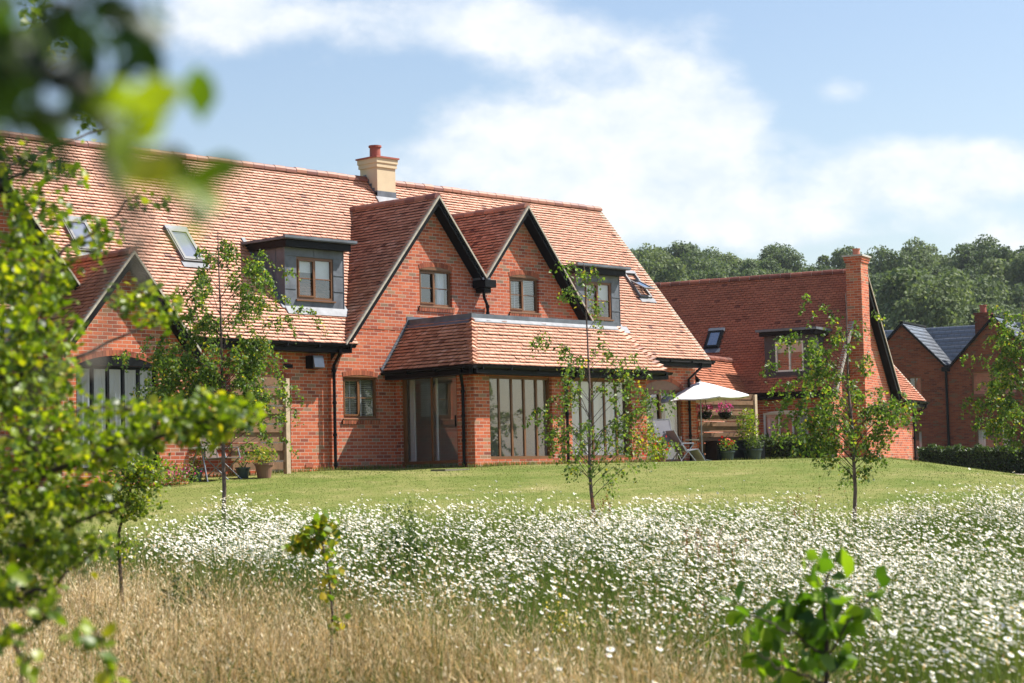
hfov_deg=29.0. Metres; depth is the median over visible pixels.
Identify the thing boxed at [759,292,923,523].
birch tree
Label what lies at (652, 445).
shrub
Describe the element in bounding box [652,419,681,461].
garden chair
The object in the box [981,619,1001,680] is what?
oxeye daisy
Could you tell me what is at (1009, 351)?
birch tree
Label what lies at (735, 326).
brick house
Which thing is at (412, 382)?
sliding door
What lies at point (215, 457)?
garden chair
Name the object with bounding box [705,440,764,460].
storage box
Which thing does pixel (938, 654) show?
oxeye daisy
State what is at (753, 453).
potted plant
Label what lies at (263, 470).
potted plant
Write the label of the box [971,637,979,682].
oxeye daisy
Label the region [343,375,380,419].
window
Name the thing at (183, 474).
flower border
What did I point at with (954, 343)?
brick house
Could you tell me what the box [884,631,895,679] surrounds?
oxeye daisy
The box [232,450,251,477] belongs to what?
potted plant
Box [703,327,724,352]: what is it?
roof window
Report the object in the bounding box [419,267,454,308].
window
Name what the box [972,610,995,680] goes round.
oxeye daisy
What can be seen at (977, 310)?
woodland tree
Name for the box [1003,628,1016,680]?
oxeye daisy
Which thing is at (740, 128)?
sky
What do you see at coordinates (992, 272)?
woodland
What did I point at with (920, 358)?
brick house
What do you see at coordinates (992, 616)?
oxeye daisy
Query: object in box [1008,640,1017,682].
oxeye daisy
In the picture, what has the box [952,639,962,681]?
oxeye daisy
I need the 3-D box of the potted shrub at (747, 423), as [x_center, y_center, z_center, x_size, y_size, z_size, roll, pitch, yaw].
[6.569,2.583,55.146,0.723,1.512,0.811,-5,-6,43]
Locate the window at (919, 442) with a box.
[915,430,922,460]
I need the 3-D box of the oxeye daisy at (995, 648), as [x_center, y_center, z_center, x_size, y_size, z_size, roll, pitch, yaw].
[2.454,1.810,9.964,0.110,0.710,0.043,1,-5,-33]
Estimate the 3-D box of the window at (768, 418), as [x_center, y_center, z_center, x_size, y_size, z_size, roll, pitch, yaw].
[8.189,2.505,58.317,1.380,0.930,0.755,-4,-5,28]
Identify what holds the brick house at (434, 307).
on the lawn at (336, 497)
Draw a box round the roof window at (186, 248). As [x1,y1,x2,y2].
[162,225,209,268]
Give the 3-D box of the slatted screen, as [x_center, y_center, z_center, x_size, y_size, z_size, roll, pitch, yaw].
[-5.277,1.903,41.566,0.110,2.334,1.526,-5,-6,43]
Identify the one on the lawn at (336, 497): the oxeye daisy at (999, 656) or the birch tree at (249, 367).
the birch tree at (249, 367)
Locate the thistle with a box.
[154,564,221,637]
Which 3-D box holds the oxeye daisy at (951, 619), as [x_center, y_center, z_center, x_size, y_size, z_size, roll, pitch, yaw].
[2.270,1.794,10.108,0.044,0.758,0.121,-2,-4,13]
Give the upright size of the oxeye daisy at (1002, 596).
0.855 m
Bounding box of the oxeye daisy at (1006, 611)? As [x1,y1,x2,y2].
[1005,610,1010,682]
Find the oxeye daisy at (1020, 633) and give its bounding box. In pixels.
[1016,604,1023,672]
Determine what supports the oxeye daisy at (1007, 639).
on the ground at (518, 636)
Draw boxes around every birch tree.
[105,232,328,524]
[521,260,683,519]
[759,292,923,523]
[959,304,1023,459]
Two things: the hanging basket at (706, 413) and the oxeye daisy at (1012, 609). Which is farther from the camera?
the hanging basket at (706, 413)
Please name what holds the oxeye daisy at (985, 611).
on the ground at (518, 636)
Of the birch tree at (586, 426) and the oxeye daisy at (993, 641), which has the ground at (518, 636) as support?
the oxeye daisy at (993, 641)
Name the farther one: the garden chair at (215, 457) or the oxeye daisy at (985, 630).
the garden chair at (215, 457)
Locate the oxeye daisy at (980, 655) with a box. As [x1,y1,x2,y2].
[974,633,982,682]
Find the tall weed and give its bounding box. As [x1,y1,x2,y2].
[377,500,441,591]
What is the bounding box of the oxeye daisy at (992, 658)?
[988,657,995,681]
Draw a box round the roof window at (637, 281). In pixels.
[625,270,656,302]
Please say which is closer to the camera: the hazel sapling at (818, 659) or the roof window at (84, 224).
the hazel sapling at (818, 659)
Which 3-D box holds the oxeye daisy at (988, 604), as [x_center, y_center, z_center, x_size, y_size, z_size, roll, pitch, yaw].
[2.447,1.736,9.852,0.052,0.859,0.181,1,-5,-31]
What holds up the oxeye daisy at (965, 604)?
on the ground at (518, 636)
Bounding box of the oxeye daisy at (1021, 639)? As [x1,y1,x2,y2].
[1018,623,1023,668]
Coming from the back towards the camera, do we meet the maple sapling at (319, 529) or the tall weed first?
the tall weed
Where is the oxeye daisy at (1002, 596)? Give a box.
[998,595,1005,674]
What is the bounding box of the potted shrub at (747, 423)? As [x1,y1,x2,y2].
[735,407,759,459]
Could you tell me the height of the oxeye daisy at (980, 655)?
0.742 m
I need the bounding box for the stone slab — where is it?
[430,469,469,470]
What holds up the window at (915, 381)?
in the brick house at (920, 358)
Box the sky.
[0,0,1023,268]
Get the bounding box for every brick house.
[0,131,715,487]
[655,248,929,460]
[884,305,1023,473]
[887,321,950,460]
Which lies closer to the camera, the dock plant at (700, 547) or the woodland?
the dock plant at (700, 547)
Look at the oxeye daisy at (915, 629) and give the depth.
9.97 m
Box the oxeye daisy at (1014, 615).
[1009,613,1018,680]
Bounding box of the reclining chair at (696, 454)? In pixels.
[664,430,704,461]
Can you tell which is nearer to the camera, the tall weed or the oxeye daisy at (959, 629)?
the oxeye daisy at (959, 629)
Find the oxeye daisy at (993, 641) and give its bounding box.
[989,619,996,672]
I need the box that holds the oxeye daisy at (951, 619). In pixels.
[950,618,956,682]
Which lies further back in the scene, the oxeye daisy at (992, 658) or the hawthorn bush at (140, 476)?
the hawthorn bush at (140, 476)
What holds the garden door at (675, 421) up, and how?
in the brick house at (434, 307)
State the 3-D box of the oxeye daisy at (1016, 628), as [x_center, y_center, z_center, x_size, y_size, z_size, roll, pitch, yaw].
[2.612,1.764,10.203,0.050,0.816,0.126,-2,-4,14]
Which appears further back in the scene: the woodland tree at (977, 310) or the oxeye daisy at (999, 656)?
the woodland tree at (977, 310)
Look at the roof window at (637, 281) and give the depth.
53.75 m
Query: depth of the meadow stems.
16.91 m
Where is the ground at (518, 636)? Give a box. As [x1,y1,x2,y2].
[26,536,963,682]
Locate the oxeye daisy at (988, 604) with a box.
[986,603,1009,680]
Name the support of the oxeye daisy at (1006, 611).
on the ground at (518, 636)
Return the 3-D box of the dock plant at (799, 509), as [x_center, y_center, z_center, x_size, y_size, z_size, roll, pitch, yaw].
[3.389,2.171,23.379,0.551,0.886,0.354,-2,-4,9]
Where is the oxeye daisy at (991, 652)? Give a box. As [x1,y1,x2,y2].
[983,625,998,682]
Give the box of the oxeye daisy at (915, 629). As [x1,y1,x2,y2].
[911,628,924,682]
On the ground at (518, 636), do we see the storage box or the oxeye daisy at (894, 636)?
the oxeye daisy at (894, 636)
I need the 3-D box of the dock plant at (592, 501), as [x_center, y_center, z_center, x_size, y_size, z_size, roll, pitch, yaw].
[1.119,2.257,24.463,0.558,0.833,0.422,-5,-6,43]
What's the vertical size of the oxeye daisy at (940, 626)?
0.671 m
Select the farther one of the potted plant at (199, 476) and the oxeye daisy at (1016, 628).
the potted plant at (199, 476)
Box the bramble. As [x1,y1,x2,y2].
[0,562,129,682]
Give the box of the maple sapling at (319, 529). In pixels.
[280,508,351,672]
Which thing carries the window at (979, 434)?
in the brick house at (954, 343)
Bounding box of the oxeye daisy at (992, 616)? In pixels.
[991,615,1005,682]
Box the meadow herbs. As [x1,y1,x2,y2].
[3,560,1022,682]
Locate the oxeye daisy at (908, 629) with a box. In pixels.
[904,627,911,682]
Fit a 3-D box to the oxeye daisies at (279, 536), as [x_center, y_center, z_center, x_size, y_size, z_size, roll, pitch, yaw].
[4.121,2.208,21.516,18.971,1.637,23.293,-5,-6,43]
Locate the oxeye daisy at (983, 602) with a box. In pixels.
[977,600,986,650]
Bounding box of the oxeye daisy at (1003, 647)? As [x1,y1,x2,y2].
[995,621,1008,678]
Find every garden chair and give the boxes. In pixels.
[200,436,241,480]
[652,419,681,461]
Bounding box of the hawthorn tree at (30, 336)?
[0,3,266,613]
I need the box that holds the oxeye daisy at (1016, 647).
[1008,615,1021,682]
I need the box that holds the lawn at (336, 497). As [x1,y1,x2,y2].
[0,457,1023,560]
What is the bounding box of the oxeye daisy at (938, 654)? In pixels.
[934,633,939,679]
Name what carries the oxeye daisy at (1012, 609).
on the ground at (518, 636)
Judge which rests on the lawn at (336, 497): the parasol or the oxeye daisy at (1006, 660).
the parasol
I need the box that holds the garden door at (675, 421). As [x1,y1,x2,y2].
[646,381,681,461]
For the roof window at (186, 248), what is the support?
in the brick house at (434, 307)
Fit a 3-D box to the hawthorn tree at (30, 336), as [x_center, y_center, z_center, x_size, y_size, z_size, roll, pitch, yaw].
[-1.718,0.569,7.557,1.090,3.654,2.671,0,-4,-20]
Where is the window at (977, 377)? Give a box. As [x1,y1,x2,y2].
[971,370,1017,396]
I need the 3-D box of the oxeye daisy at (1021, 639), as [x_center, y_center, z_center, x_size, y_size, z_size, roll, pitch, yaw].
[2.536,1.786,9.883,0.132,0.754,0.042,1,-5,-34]
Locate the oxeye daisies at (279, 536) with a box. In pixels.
[39,468,1023,682]
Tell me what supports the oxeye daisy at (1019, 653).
on the ground at (518, 636)
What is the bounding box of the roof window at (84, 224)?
[59,216,102,255]
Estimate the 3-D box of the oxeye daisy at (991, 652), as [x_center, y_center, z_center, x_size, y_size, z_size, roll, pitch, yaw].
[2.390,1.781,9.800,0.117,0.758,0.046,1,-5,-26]
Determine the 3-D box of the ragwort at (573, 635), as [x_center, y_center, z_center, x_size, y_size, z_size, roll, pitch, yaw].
[0.397,2.036,13.098,0.201,0.588,0.216,-5,-6,43]
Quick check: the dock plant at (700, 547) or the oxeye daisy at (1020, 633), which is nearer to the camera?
the oxeye daisy at (1020, 633)
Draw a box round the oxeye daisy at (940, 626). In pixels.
[934,625,945,676]
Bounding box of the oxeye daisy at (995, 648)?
[990,630,1001,682]
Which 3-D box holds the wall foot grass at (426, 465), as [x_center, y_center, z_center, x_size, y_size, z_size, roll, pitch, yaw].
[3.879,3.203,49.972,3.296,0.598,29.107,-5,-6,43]
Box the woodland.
[630,234,1023,329]
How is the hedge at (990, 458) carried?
on the ground at (518, 636)
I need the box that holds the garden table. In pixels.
[189,447,215,481]
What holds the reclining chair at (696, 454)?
on the lawn at (336, 497)
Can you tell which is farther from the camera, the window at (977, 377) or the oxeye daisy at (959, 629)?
the window at (977, 377)
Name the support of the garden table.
on the lawn at (336, 497)
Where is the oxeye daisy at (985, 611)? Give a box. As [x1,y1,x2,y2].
[981,610,989,681]
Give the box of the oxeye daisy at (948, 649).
[947,648,953,682]
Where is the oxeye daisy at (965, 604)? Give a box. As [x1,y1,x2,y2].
[960,602,985,682]
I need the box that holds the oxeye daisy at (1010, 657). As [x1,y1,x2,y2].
[1004,625,1011,682]
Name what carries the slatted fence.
on the ground at (518, 636)
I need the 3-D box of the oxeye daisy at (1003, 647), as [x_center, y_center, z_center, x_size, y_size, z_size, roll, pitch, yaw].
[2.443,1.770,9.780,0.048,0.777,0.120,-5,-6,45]
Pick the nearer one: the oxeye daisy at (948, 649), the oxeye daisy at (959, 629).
the oxeye daisy at (948, 649)
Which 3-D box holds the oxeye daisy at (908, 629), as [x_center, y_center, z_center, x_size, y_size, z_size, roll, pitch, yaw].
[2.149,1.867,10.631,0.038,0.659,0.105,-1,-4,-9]
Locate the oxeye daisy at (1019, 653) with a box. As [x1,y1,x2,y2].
[1006,607,1023,678]
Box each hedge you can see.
[759,433,834,458]
[916,443,1023,473]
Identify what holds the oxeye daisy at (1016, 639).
on the ground at (518, 636)
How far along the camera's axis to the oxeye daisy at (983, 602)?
10.05 m
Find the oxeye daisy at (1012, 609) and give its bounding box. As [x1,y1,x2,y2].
[1008,608,1017,682]
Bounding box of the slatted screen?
[230,376,290,473]
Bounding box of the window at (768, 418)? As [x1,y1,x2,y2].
[763,410,807,441]
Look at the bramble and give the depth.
4.98 m
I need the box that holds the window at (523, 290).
[509,275,541,314]
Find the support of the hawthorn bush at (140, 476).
on the ground at (518, 636)
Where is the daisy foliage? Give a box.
[2,500,1023,682]
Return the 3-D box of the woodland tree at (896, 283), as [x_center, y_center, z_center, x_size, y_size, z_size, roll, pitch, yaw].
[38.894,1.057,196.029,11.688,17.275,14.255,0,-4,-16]
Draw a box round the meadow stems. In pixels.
[0,488,1023,682]
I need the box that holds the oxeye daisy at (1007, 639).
[1000,637,1011,678]
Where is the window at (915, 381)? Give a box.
[909,377,921,395]
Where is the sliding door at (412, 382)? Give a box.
[402,376,457,464]
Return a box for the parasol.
[655,380,748,460]
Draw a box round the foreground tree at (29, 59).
[0,0,247,399]
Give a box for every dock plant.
[581,492,613,533]
[656,523,769,598]
[777,490,819,541]
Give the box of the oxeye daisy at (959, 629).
[957,628,961,682]
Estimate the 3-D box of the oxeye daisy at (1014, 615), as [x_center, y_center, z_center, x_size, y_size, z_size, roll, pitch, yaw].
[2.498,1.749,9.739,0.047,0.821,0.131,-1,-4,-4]
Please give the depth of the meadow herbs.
15.05 m
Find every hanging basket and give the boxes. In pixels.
[696,400,713,419]
[716,401,734,419]
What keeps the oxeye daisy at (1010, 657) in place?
on the ground at (518, 636)
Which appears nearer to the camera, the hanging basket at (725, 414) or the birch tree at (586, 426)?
the birch tree at (586, 426)
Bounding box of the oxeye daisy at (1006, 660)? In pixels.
[1003,659,1009,681]
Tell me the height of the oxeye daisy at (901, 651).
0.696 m
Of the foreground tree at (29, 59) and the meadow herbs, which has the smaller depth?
the foreground tree at (29, 59)
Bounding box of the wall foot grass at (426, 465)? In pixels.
[202,456,812,477]
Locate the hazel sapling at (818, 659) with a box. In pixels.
[717,547,890,682]
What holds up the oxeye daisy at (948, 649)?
on the ground at (518, 636)
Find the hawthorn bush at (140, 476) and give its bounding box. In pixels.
[87,447,176,630]
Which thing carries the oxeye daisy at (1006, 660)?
on the ground at (518, 636)
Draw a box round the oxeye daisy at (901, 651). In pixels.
[893,624,906,681]
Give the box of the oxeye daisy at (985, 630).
[983,629,989,682]
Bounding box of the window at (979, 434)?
[976,427,1010,451]
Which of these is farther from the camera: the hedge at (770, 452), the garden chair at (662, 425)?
the hedge at (770, 452)
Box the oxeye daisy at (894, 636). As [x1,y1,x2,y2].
[891,635,898,679]
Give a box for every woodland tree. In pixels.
[872,264,974,328]
[960,300,1019,325]
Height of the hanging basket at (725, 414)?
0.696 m
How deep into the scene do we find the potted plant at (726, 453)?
54.26 m
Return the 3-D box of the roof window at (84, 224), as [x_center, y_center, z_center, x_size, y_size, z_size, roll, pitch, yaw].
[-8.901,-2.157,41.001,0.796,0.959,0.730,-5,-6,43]
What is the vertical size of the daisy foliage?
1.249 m
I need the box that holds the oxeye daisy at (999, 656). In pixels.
[994,633,1002,682]
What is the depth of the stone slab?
41.38 m
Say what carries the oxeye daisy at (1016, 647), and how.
on the ground at (518, 636)
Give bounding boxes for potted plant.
[189,449,205,481]
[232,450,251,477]
[249,446,277,477]
[651,440,667,461]
[717,436,737,459]
[742,436,763,459]
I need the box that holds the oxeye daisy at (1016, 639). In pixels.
[1013,613,1020,681]
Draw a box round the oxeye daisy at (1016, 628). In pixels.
[1012,605,1019,678]
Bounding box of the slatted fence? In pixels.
[697,394,757,458]
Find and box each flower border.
[154,461,201,486]
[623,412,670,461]

